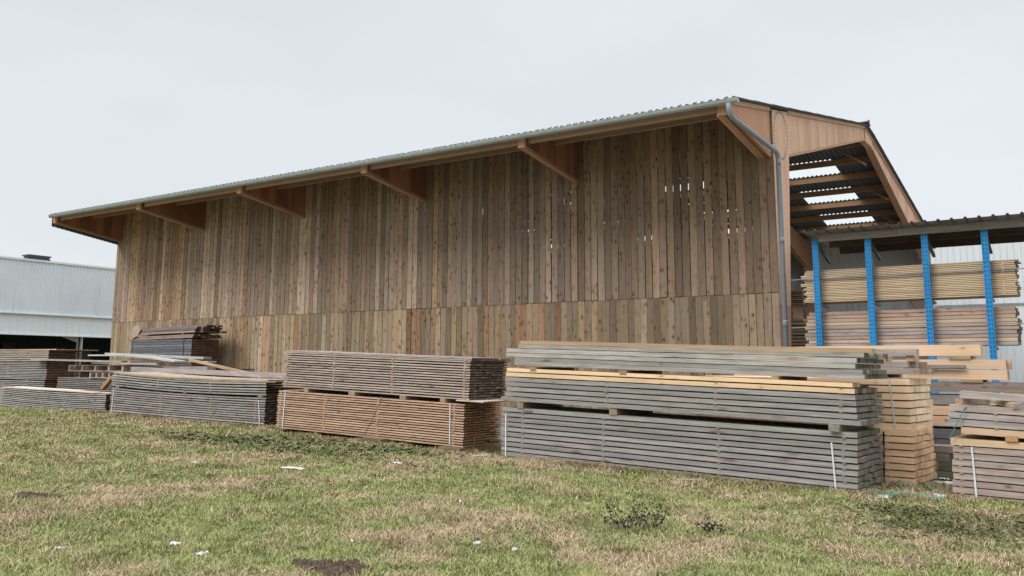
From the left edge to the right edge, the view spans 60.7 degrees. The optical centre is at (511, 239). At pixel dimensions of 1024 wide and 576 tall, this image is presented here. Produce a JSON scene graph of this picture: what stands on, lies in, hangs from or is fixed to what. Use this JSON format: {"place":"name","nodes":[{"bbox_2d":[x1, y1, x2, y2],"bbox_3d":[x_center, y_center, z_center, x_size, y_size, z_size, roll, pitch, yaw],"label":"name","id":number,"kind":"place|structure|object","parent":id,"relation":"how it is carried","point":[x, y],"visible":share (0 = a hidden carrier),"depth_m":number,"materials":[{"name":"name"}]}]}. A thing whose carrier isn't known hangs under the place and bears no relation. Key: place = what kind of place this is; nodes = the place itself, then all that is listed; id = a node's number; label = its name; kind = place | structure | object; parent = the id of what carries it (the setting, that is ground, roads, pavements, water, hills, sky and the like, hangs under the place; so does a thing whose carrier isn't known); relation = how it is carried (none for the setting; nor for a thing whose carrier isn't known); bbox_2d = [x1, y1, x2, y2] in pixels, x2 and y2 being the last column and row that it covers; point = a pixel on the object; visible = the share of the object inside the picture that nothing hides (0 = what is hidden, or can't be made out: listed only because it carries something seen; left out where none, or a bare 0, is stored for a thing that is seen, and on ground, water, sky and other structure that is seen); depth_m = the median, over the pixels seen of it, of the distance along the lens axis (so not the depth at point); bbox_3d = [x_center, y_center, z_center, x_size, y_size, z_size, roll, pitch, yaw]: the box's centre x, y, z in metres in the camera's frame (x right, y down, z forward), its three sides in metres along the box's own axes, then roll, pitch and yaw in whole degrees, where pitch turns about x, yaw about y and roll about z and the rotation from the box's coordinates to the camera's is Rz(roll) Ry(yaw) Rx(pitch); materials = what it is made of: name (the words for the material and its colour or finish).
{"place":"outdoors","nodes":[
{"label":"outdoors","id":0,"kind":"place"},
{"bbox_2d":[0,405,1023,575],"bbox_3d":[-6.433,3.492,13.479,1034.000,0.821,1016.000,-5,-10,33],"label":"ground","id":1,"kind":"structure","parent":0,"point":[497,449],"depth_m":9.06,"materials":[{"name":"plant"}]},
{"bbox_2d":[15,491,61,500],"bbox_3d":[-5.393,2.898,9.841,0.560,0.137,0.360,-5,-10,33],"label":"soil mound","id":2,"kind":"object","parent":1,"relation":"on","point":[42,494],"visible":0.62,"depth_m":9.81,"materials":[{"name":"soil"}]},
{"bbox_2d":[0,388,113,411],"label":"timber pack","id":3,"kind":"object","parent":1,"relation":"on","point":[16,397],"visible":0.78,"depth_m":24.04,"materials":[{"name":"wood"}]},
{"bbox_2d":[14,386,85,390],"bbox_3d":[-13.252,4.253,25.032,3.100,0.026,0.240,-4,-9,31],"label":"loose board","id":4,"kind":"object","parent":3,"relation":"on","point":[48,388],"visible":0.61,"depth_m":25.29,"materials":[{"name":"wood"}]},
{"bbox_2d":[2,387,100,392],"bbox_3d":[-12.828,4.161,24.290,4.400,0.028,0.241,-4,-9,31],"label":"loose board","id":5,"kind":"object","parent":3,"relation":"on","point":[52,389],"visible":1,"depth_m":24.15,"materials":[{"name":"wood"}]},
{"bbox_2d":[40,388,112,393],"bbox_3d":[-11.933,4.138,23.983,3.250,0.025,0.240,-3,-9,31],"label":"loose board","id":6,"kind":"object","parent":3,"relation":"on","point":[81,390],"visible":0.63,"depth_m":23.93,"materials":[{"name":"wood"}]},
{"bbox_2d":[101,376,113,389],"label":"timber block","id":7,"kind":"object","parent":3,"relation":"on","point":[106,383],"depth_m":25.04,"materials":[{"name":"wood"}]},
{"bbox_2d":[0,254,115,376],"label":"industrial shed","id":8,"kind":"structure","parent":1,"relation":"on","point":[46,302],"depth_m":51.15,"materials":[{"name":"paint"}]},
{"bbox_2d":[0,342,15,348],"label":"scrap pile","id":9,"kind":"object","parent":8,"relation":"in","point":[7,345],"visible":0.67,"depth_m":51.61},
{"bbox_2d":[45,346,109,376],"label":"steel rack","id":10,"kind":"object","parent":1,"relation":"on","point":[89,358],"visible":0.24,"depth_m":56.26,"materials":[{"name":"metal"}]},
{"bbox_2d":[56,377,118,391],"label":"timber pack","id":11,"kind":"object","parent":1,"relation":"on","point":[86,383],"visible":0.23,"depth_m":26.20,"materials":[{"name":"wood"}]},
{"bbox_2d":[89,372,119,377],"bbox_3d":[-11.678,4.011,25.945,1.350,0.170,1.000,-5,-10,33],"label":"pallet","id":12,"kind":"object","parent":11,"relation":"on","point":[99,374],"visible":0.39,"depth_m":25.62,"materials":[{"name":"wood"}]},
{"bbox_2d":[68,365,152,371],"bbox_3d":[-11.976,3.827,26.111,2.800,0.190,1.000,-5,-10,33],"label":"pallet","id":13,"kind":"object","parent":12,"relation":"on","point":[117,368],"visible":0.85,"depth_m":25.73,"materials":[{"name":"wood"}]},
{"bbox_2d":[91,362,164,364],"bbox_3d":[-11.004,3.528,24.991,3.002,0.050,0.250,-4,-10,31],"label":"loose plank","id":14,"kind":"object","parent":13,"relation":"on","point":[127,363],"visible":0.98,"depth_m":24.74,"materials":[{"name":"wood"}]},
{"bbox_2d":[30,359,126,362],"bbox_3d":[-12.926,3.581,25.995,4.120,0.050,0.200,-3,-9,28],"label":"loose plank","id":15,"kind":"object","parent":14,"relation":"on","point":[80,360],"visible":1,"depth_m":25.73,"materials":[{"name":"wood"}]},
{"bbox_2d":[88,355,187,361],"bbox_3d":[-10.728,3.351,24.984,3.908,0.100,0.450,-2,-8,31],"label":"loose plank","id":16,"kind":"object","parent":13,"relation":"on","point":[161,358],"visible":1,"depth_m":24.48,"materials":[{"name":"wood"}]},
{"bbox_2d":[109,388,279,425],"bbox_3d":[-7.623,4.077,21.590,5.648,0.643,1.263,-3,-9,31],"label":"timber pack","id":17,"kind":"object","parent":1,"relation":"on","point":[235,408],"visible":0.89,"depth_m":20.90,"materials":[{"name":"grey wood"}]},
{"bbox_2d":[183,390,198,393],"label":"bearer block","id":18,"kind":"object","parent":17,"relation":"on","point":[185,392],"depth_m":21.14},
{"bbox_2d":[258,395,279,396],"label":"bearer block","id":19,"kind":"object","parent":17,"relation":"on","point":[268,396],"depth_m":19.89,"materials":[{"name":"wood"}]},
{"bbox_2d":[112,372,303,394],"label":"timber pack","id":20,"kind":"object","parent":19,"relation":"on","point":[201,384],"visible":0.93,"depth_m":21.09,"materials":[{"name":"wood"}]},
{"bbox_2d":[131,367,285,377],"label":"timber beam","id":21,"kind":"structure","parent":20,"relation":"on","point":[217,372],"depth_m":22.48,"materials":[{"name":"wood"}]},
{"bbox_2d":[173,373,265,377],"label":"timber beam","id":22,"kind":"structure","parent":20,"relation":"on","point":[217,375],"depth_m":22.63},
{"bbox_2d":[194,551,207,556],"bbox_3d":[-2.559,2.584,7.204,0.053,0.029,0.123,-4,-10,29],"label":"plastic scrap","id":23,"kind":"object","parent":1,"relation":"on","point":[200,553],"visible":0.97,"depth_m":7.19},
{"bbox_2d":[185,369,253,376],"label":"timber pack","id":24,"kind":"object","parent":1,"relation":"on","point":[223,376],"visible":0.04,"depth_m":23.94,"materials":[{"name":"wood"}]},
{"bbox_2d":[129,366,215,370],"bbox_3d":[-9.447,3.564,24.246,3.400,0.130,0.300,-5,-10,32],"label":"loose plank","id":25,"kind":"object","parent":24,"relation":"on","point":[197,367],"visible":0.52,"depth_m":23.72,"materials":[{"name":"wood"}]},
{"bbox_2d":[189,359,246,371],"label":"timber beam","id":26,"kind":"structure","parent":24,"relation":"on","point":[212,364],"depth_m":23.48,"materials":[{"name":"wood"}]},
{"bbox_2d":[105,353,211,358],"bbox_3d":[-10.218,3.331,25.131,4.213,0.060,0.300,-2,-9,29],"label":"loose plank","id":27,"kind":"object","parent":26,"relation":"on","point":[172,356],"visible":0.85,"depth_m":24.74,"materials":[{"name":"wood"}]},
{"bbox_2d":[177,361,215,362],"bbox_3d":[-8.830,3.385,24.315,1.404,0.040,0.300,-5,-10,29],"label":"loose plank","id":28,"kind":"object","parent":26,"relation":"on","point":[194,362],"visible":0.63,"depth_m":24.18,"materials":[{"name":"wood"}]},
{"bbox_2d":[281,466,303,469],"bbox_3d":[-3.160,3.282,12.597,0.392,0.029,0.104,-4,-9,25],"label":"plastic scrap","id":29,"kind":"object","parent":1,"relation":"on","point":[293,467],"visible":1,"depth_m":12.61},
{"bbox_2d":[107,426,495,468],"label":"weeds","id":30,"kind":"object","parent":1,"relation":"on","point":[264,442],"visible":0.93,"depth_m":15.76,"materials":[{"name":"green plant"}]},
{"bbox_2d":[296,431,332,434],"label":"ground block","id":31,"kind":"object","parent":1,"relation":"on","point":[305,432],"depth_m":18.09,"materials":[{"name":"wood"}]},
{"bbox_2d":[289,438,345,440],"bbox_3d":[-3.754,3.829,16.789,1.240,0.061,0.100,-5,-10,19],"label":"loose plank","id":32,"kind":"object","parent":1,"relation":"on","point":[336,439],"visible":0.47,"depth_m":16.64,"materials":[{"name":"wood"}]},
{"bbox_2d":[290,557,379,575],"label":"soil mound","id":33,"kind":"object","parent":1,"relation":"on","point":[330,567],"visible":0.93,"depth_m":6.82,"materials":[{"name":"soil"}]},
{"bbox_2d":[362,437,397,443],"bbox_3d":[-2.397,3.936,17.259,0.500,0.110,1.100,-3,-9,35],"label":"ground block","id":34,"kind":"object","parent":1,"relation":"on","point":[374,439],"depth_m":16.82,"materials":[{"name":"wood"}]},
{"bbox_2d":[438,444,494,451],"bbox_3d":[-0.845,3.892,16.349,0.500,0.100,1.100,-3,-9,34],"label":"ground block","id":35,"kind":"object","parent":1,"relation":"on","point":[481,448],"depth_m":16.06,"materials":[{"name":"wood"}]},
{"bbox_2d":[275,390,500,447],"bbox_3d":[-2.591,3.545,17.738,4.848,0.803,1.267,-2,-9,32],"label":"timber pack","id":36,"kind":"object","parent":35,"relation":"on","point":[435,421],"visible":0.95,"depth_m":16.95,"materials":[{"name":"brown wood"}]},
{"bbox_2d":[304,388,344,391],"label":"bearer block","id":37,"kind":"object","parent":36,"relation":"on","point":[312,390],"depth_m":18.33,"materials":[{"name":"wood"}]},
{"bbox_2d":[348,392,389,395],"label":"bearer block","id":38,"kind":"object","parent":36,"relation":"on","point":[357,394],"depth_m":17.59,"materials":[{"name":"wood"}]},
{"bbox_2d":[282,350,510,399],"bbox_3d":[-2.447,2.712,17.820,4.866,0.774,1.343,-2,-9,32],"label":"timber pack","id":39,"kind":"object","parent":38,"relation":"on","point":[464,378],"visible":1,"depth_m":17.07,"materials":[{"name":"wood"}]},
{"bbox_2d":[400,395,436,399],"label":"bearer block","id":40,"kind":"object","parent":36,"relation":"on","point":[402,397],"depth_m":16.92,"materials":[{"name":"wood"}]},
{"bbox_2d":[440,398,464,402],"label":"bearer block","id":41,"kind":"object","parent":36,"relation":"on","point":[444,400],"depth_m":16.33,"materials":[{"name":"wood"}]},
{"bbox_2d":[456,399,507,402],"bbox_3d":[-0.542,2.987,16.270,0.600,0.022,0.900,-2,-9,30],"label":"loose board","id":42,"kind":"object","parent":36,"relation":"on","point":[486,400],"visible":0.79,"depth_m":16.05,"materials":[{"name":"wood"}]},
{"bbox_2d":[48,96,939,417],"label":"timber barn","id":43,"kind":"structure","parent":1,"relation":"on","point":[684,224],"depth_m":25.61,"materials":[{"name":"corrugated fibre cement"},{"name":"plank"},{"name":"timber"}]},
{"bbox_2d":[733,319,808,346],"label":"timber pack","id":44,"kind":"object","parent":43,"relation":"on","point":[798,338],"visible":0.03,"depth_m":25.47,"materials":[{"name":"wood"}]},
{"bbox_2d":[791,305,802,318],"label":"bearer block","id":45,"kind":"object","parent":44,"relation":"on","point":[796,312],"depth_m":25.96,"materials":[{"name":"wood"}]},
{"bbox_2d":[732,290,813,306],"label":"timber pack","id":46,"kind":"object","parent":45,"relation":"on","point":[798,297],"visible":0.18,"depth_m":25.69,"materials":[{"name":"wood"}]},
{"bbox_2d":[601,504,638,530],"bbox_3d":[1.061,2.732,8.651,0.326,0.268,0.443,1,-8,-5],"label":"dead weed","id":47,"kind":"object","parent":1,"relation":"on","point":[622,524],"visible":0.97,"depth_m":8.59,"materials":[{"name":"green plant"}]},
{"bbox_2d":[622,499,668,530],"bbox_3d":[1.328,2.712,8.661,0.493,0.292,0.302,-3,-9,18],"label":"dead weed","id":48,"kind":"object","parent":1,"relation":"on","point":[656,518],"visible":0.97,"depth_m":8.64,"materials":[{"name":"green plant"}]},
{"bbox_2d":[676,478,705,480],"bbox_3d":[2.503,3.351,12.237,0.044,0.018,0.500,8,-15,-42],"label":"stick","id":49,"kind":"object","parent":1,"relation":"on","point":[692,479],"visible":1,"depth_m":12.18,"materials":[{"name":"wood"}]},
{"bbox_2d":[501,406,883,491],"bbox_3d":[2.550,3.207,13.784,5.997,0.831,1.233,-4,-9,37],"label":"timber pack","id":50,"kind":"object","parent":1,"relation":"on","point":[806,454],"visible":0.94,"depth_m":12.93,"materials":[{"name":"grey wood"}]},
{"bbox_2d":[517,402,561,408],"bbox_3d":[0.499,2.894,15.385,0.120,0.092,1.200,-4,-9,37],"label":"bearer block","id":51,"kind":"object","parent":50,"relation":"on","point":[522,405],"depth_m":15.14,"materials":[{"name":"wood"}]},
{"bbox_2d":[609,408,652,414],"bbox_3d":[1.957,2.789,14.283,0.140,0.092,1.200,-4,-9,37],"label":"bearer block","id":52,"kind":"object","parent":50,"relation":"on","point":[617,411],"depth_m":14.01,"materials":[{"name":"wood"}]},
{"bbox_2d":[828,424,873,431],"bbox_3d":[4.878,2.629,12.449,0.140,0.090,1.900,-4,-9,37],"label":"bearer block","id":53,"kind":"object","parent":50,"relation":"on","point":[836,427],"depth_m":11.78,"materials":[{"name":"wood"}]},
{"bbox_2d":[501,368,883,425],"bbox_3d":[2.603,2.414,13.887,6.046,0.559,1.265,-4,-9,37],"label":"timber pack","id":54,"kind":"object","parent":53,"relation":"on","point":[841,403],"visible":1,"depth_m":12.96,"materials":[{"name":"wood"}]},
{"bbox_2d":[530,367,574,371],"bbox_3d":[0.721,2.269,15.322,0.130,0.072,1.200,-4,-9,37],"label":"bearer block","id":55,"kind":"object","parent":54,"relation":"on","point":[532,369],"depth_m":15.20,"materials":[{"name":"wood"}]},
{"bbox_2d":[619,370,661,374],"bbox_3d":[2.115,2.168,14.269,0.130,0.072,1.200,-4,-9,37],"label":"bearer block","id":56,"kind":"object","parent":54,"relation":"on","point":[647,372],"depth_m":14.11,"materials":[{"name":"wood"}]},
{"bbox_2d":[771,376,806,379],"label":"bearer block","id":57,"kind":"object","parent":54,"relation":"on","point":[787,378],"depth_m":12.58,"materials":[{"name":"wood"}]},
{"bbox_2d":[506,344,887,378],"bbox_3d":[2.664,1.902,13.884,6.056,0.350,1.210,-4,-9,37],"label":"timber pack","id":58,"kind":"object","parent":57,"relation":"on","point":[677,359],"visible":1,"depth_m":12.97,"materials":[{"name":"wood"}]},
{"bbox_2d":[520,341,874,352],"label":"timber beam","id":59,"kind":"structure","parent":58,"relation":"on","point":[823,349],"depth_m":13.02,"materials":[{"name":"wood"}]},
{"bbox_2d":[694,517,745,537],"bbox_3d":[1.970,2.773,8.434,0.361,0.190,0.545,4,-9,-23],"label":"dead weed","id":60,"kind":"object","parent":1,"relation":"on","point":[708,530],"visible":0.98,"depth_m":8.51,"materials":[{"name":"green plant"}]},
{"bbox_2d":[869,482,944,498],"bbox_3d":[5.193,3.242,11.545,0.878,0.148,1.094,-3,-9,22],"label":"plastic ribbon","id":61,"kind":"object","parent":1,"relation":"on","point":[908,493],"visible":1,"depth_m":11.18,"materials":[{"name":"plastic"}]},
{"bbox_2d":[878,427,937,485],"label":"timber pack","id":62,"kind":"object","parent":1,"relation":"on","point":[909,455],"visible":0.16,"depth_m":12.74,"materials":[{"name":"wood"}]},
{"bbox_2d":[693,376,932,430],"bbox_3d":[4.788,2.598,14.212,3.528,0.741,1.196,-6,-11,39],"label":"timber pack","id":63,"kind":"object","parent":62,"relation":"on","point":[905,402],"visible":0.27,"depth_m":12.93,"materials":[{"name":"brown wood"}]},
{"bbox_2d":[887,374,902,377],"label":"bearer block","id":64,"kind":"object","parent":63,"relation":"on","point":[895,375],"depth_m":13.52,"materials":[{"name":"wood"}]},
{"bbox_2d":[832,362,933,373],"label":"timber pack","id":65,"kind":"object","parent":64,"relation":"on","point":[904,367],"visible":0.45,"depth_m":12.90,"materials":[{"name":"wood"}]},
{"bbox_2d":[878,356,891,361],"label":"bearer block","id":66,"kind":"object","parent":65,"relation":"on","point":[889,359],"depth_m":13.20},
{"bbox_2d":[906,356,918,361],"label":"bearer block","id":67,"kind":"object","parent":65,"relation":"on","point":[912,358],"depth_m":12.84,"materials":[{"name":"wood"}]},
{"bbox_2d":[850,349,918,355],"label":"timber beam","id":68,"kind":"structure","parent":67,"relation":"on","point":[902,352],"depth_m":12.87,"materials":[{"name":"wood"}]},
{"bbox_2d":[802,496,1023,567],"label":"bramble","id":69,"kind":"object","parent":1,"relation":"on","point":[928,523],"visible":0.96,"depth_m":9.35,"materials":[{"name":"green plant"}]},
{"bbox_2d":[936,470,953,478],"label":"wood block","id":70,"kind":"object","parent":1,"relation":"on","point":[944,474],"depth_m":13.26,"materials":[{"name":"wood"}]},
{"bbox_2d":[938,461,953,470],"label":"wood block","id":71,"kind":"object","parent":70,"relation":"on","point":[945,466],"depth_m":13.29,"materials":[{"name":"wood"}]},
{"bbox_2d":[932,452,952,461],"bbox_3d":[6.640,3.342,13.503,0.260,0.120,0.350,-5,-10,33],"label":"wood block","id":72,"kind":"object","parent":71,"relation":"on","point":[945,457],"depth_m":13.35,"materials":[{"name":"wood"}]},
{"bbox_2d":[933,444,953,452],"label":"wood block","id":73,"kind":"object","parent":72,"relation":"on","point":[941,448],"depth_m":13.38,"materials":[{"name":"wood"}]},
{"bbox_2d":[931,242,1023,393],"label":"warehouse","id":74,"kind":"structure","parent":1,"relation":"on","point":[1001,251],"depth_m":43.93,"materials":[{"name":"metal"}]},
{"bbox_2d":[950,434,1023,503],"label":"timber pack","id":75,"kind":"object","parent":1,"relation":"on","point":[985,466],"visible":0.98,"depth_m":11.32,"materials":[{"name":"grey wood"}]},
{"bbox_2d":[945,404,1023,437],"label":"timber pack","id":76,"kind":"object","parent":75,"relation":"on","point":[1000,421],"visible":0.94,"depth_m":11.38,"materials":[{"name":"wood"}]},
{"bbox_2d":[955,399,989,404],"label":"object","id":77,"kind":"structure","parent":76,"relation":"on","point":[972,401],"depth_m":11.75,"materials":[{"name":"wood"}]},
{"bbox_2d":[949,404,1023,438],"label":"plastic strap","id":78,"kind":"object","parent":76,"relation":"on","point":[963,411],"visible":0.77,"depth_m":11.53,"materials":[{"name":"plastic"}]},
{"bbox_2d":[960,391,1023,401],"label":"timber beam","id":79,"kind":"structure","parent":76,"relation":"on","point":[993,396],"depth_m":11.46,"materials":[{"name":"wood"}]},
{"bbox_2d":[990,400,1022,408],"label":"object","id":80,"kind":"structure","parent":76,"relation":"on","point":[1013,405],"depth_m":11.32,"materials":[{"name":"wood"}]},
{"bbox_2d":[1005,436,1023,441],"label":"bearer block","id":81,"kind":"object","parent":75,"relation":"on","point":[1012,439],"depth_m":11.17,"materials":[{"name":"wood"}]},
{"bbox_2d":[0,0,1023,267],"label":"sky","id":82,"kind":"structure","parent":0,"point":[102,102],"materials":[{"name":"white"}]},
{"bbox_2d":[494,418,961,479],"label":"yard ground","id":83,"kind":"structure","parent":0,"point":[501,421],"depth_m":20.13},
{"bbox_2d":[0,379,72,401],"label":"timber pack","id":84,"kind":"object","parent":83,"relation":"on","point":[23,382],"visible":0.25,"depth_m":27.64,"materials":[{"name":"wood"}]},
{"bbox_2d":[0,361,87,379],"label":"timber pack","id":85,"kind":"object","parent":84,"relation":"on","point":[30,370],"visible":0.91,"depth_m":27.61,"materials":[{"name":"wood"}]},
{"bbox_2d":[0,349,97,360],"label":"timber pack","id":86,"kind":"object","parent":85,"relation":"on","point":[24,354],"visible":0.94,"depth_m":27.56,"materials":[{"name":"wood"}]},
{"bbox_2d":[130,358,218,368],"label":"timber pack","id":87,"kind":"object","parent":83,"relation":"on","point":[183,364],"visible":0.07,"depth_m":30.42,"materials":[{"name":"wood"}]},
{"bbox_2d":[130,339,218,357],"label":"timber pack","id":88,"kind":"object","parent":87,"relation":"on","point":[194,347],"visible":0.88,"depth_m":30.43,"materials":[{"name":"wood"}]},
{"bbox_2d":[131,325,226,339],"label":"timber pack","id":89,"kind":"object","parent":88,"relation":"on","point":[185,332],"visible":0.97,"depth_m":30.45,"materials":[{"name":"wood"}]},
{"bbox_2d":[132,324,140,338],"bbox_3d":[-13.509,3.299,31.479,0.500,0.540,0.030,-5,-10,33],"label":"loose board","id":90,"kind":"object","parent":89,"relation":"on","point":[136,330],"visible":1,"depth_m":31.48,"materials":[{"name":"wood"}]},
{"bbox_2d":[789,212,1023,425],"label":"cantilever rack","id":91,"kind":"object","parent":83,"relation":"on","point":[925,236],"visible":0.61,"depth_m":18.85,"materials":[{"name":"metal"}]},
{"bbox_2d":[801,259,1020,303],"bbox_3d":[8.586,0.951,19.057,4.352,0.717,0.763,-5,-10,33],"label":"timber pack","id":92,"kind":"object","parent":91,"relation":"on","point":[955,285],"visible":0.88,"depth_m":18.66,"materials":[{"name":"wood"}]},
{"bbox_2d":[805,306,1022,346],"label":"timber pack","id":93,"kind":"object","parent":91,"relation":"on","point":[977,334],"visible":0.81,"depth_m":18.50,"materials":[{"name":"wood"}]},
{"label":"bearer block","id":94,"kind":"object","parent":83,"relation":"on","visible":0},
{"bbox_2d":[933,438,950,444],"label":"timber beam","id":95,"kind":"structure","parent":94,"relation":"on","point":[946,441],"depth_m":14.23,"materials":[{"name":"wood"}]},
{"bbox_2d":[932,426,961,437],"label":"timber beam","id":96,"kind":"structure","parent":95,"relation":"on","point":[942,431],"depth_m":14.25,"materials":[{"name":"wood"}]},
{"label":"bearer block","id":97,"kind":"object","parent":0,"visible":0},
{"bbox_2d":[873,382,1023,392],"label":"timber beam","id":98,"kind":"structure","parent":97,"relation":"on","point":[1011,387],"depth_m":14.05,"materials":[{"name":"wood"}]},
{"bbox_2d":[960,379,987,382],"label":"bearer block","id":99,"kind":"object","parent":98,"relation":"on","point":[975,381],"depth_m":14.10,"materials":[{"name":"wood"}]},
{"bbox_2d":[734,370,1009,379],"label":"timber beam","id":100,"kind":"structure","parent":99,"relation":"on","point":[977,374],"depth_m":14.18,"materials":[{"name":"wood"}]},
{"bbox_2d":[734,359,1011,368],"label":"timber beam","id":101,"kind":"structure","parent":100,"relation":"on","point":[987,364],"depth_m":14.16,"materials":[{"name":"wood"}]},
{"bbox_2d":[949,356,975,359],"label":"bearer block","id":102,"kind":"object","parent":101,"relation":"on","point":[962,357],"depth_m":14.23,"materials":[{"name":"wood"}]},
{"bbox_2d":[734,345,982,356],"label":"timber beam","id":103,"kind":"structure","parent":102,"relation":"on","point":[950,350],"depth_m":14.44,"materials":[{"name":"wood"}]},
{"bbox_2d":[927,365,964,367],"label":"timber beam","id":104,"kind":"structure","parent":100,"relation":"on","point":[945,366],"depth_m":14.24,"materials":[{"name":"wood"}]},
{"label":"bearer block","id":105,"kind":"object","parent":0,"visible":0},
{"bbox_2d":[926,415,959,425],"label":"timber beam","id":106,"kind":"structure","parent":105,"relation":"on","point":[938,420],"depth_m":14.29,"materials":[{"name":"wood"}]},
{"bbox_2d":[925,404,948,414],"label":"timber beam","id":107,"kind":"structure","parent":106,"relation":"on","point":[937,409],"depth_m":14.31,"materials":[{"name":"wood"}]},
{"bbox_2d":[926,394,1023,405],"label":"timber beam","id":108,"kind":"structure","parent":107,"relation":"on","point":[943,399],"depth_m":14.29,"materials":[{"name":"wood"}]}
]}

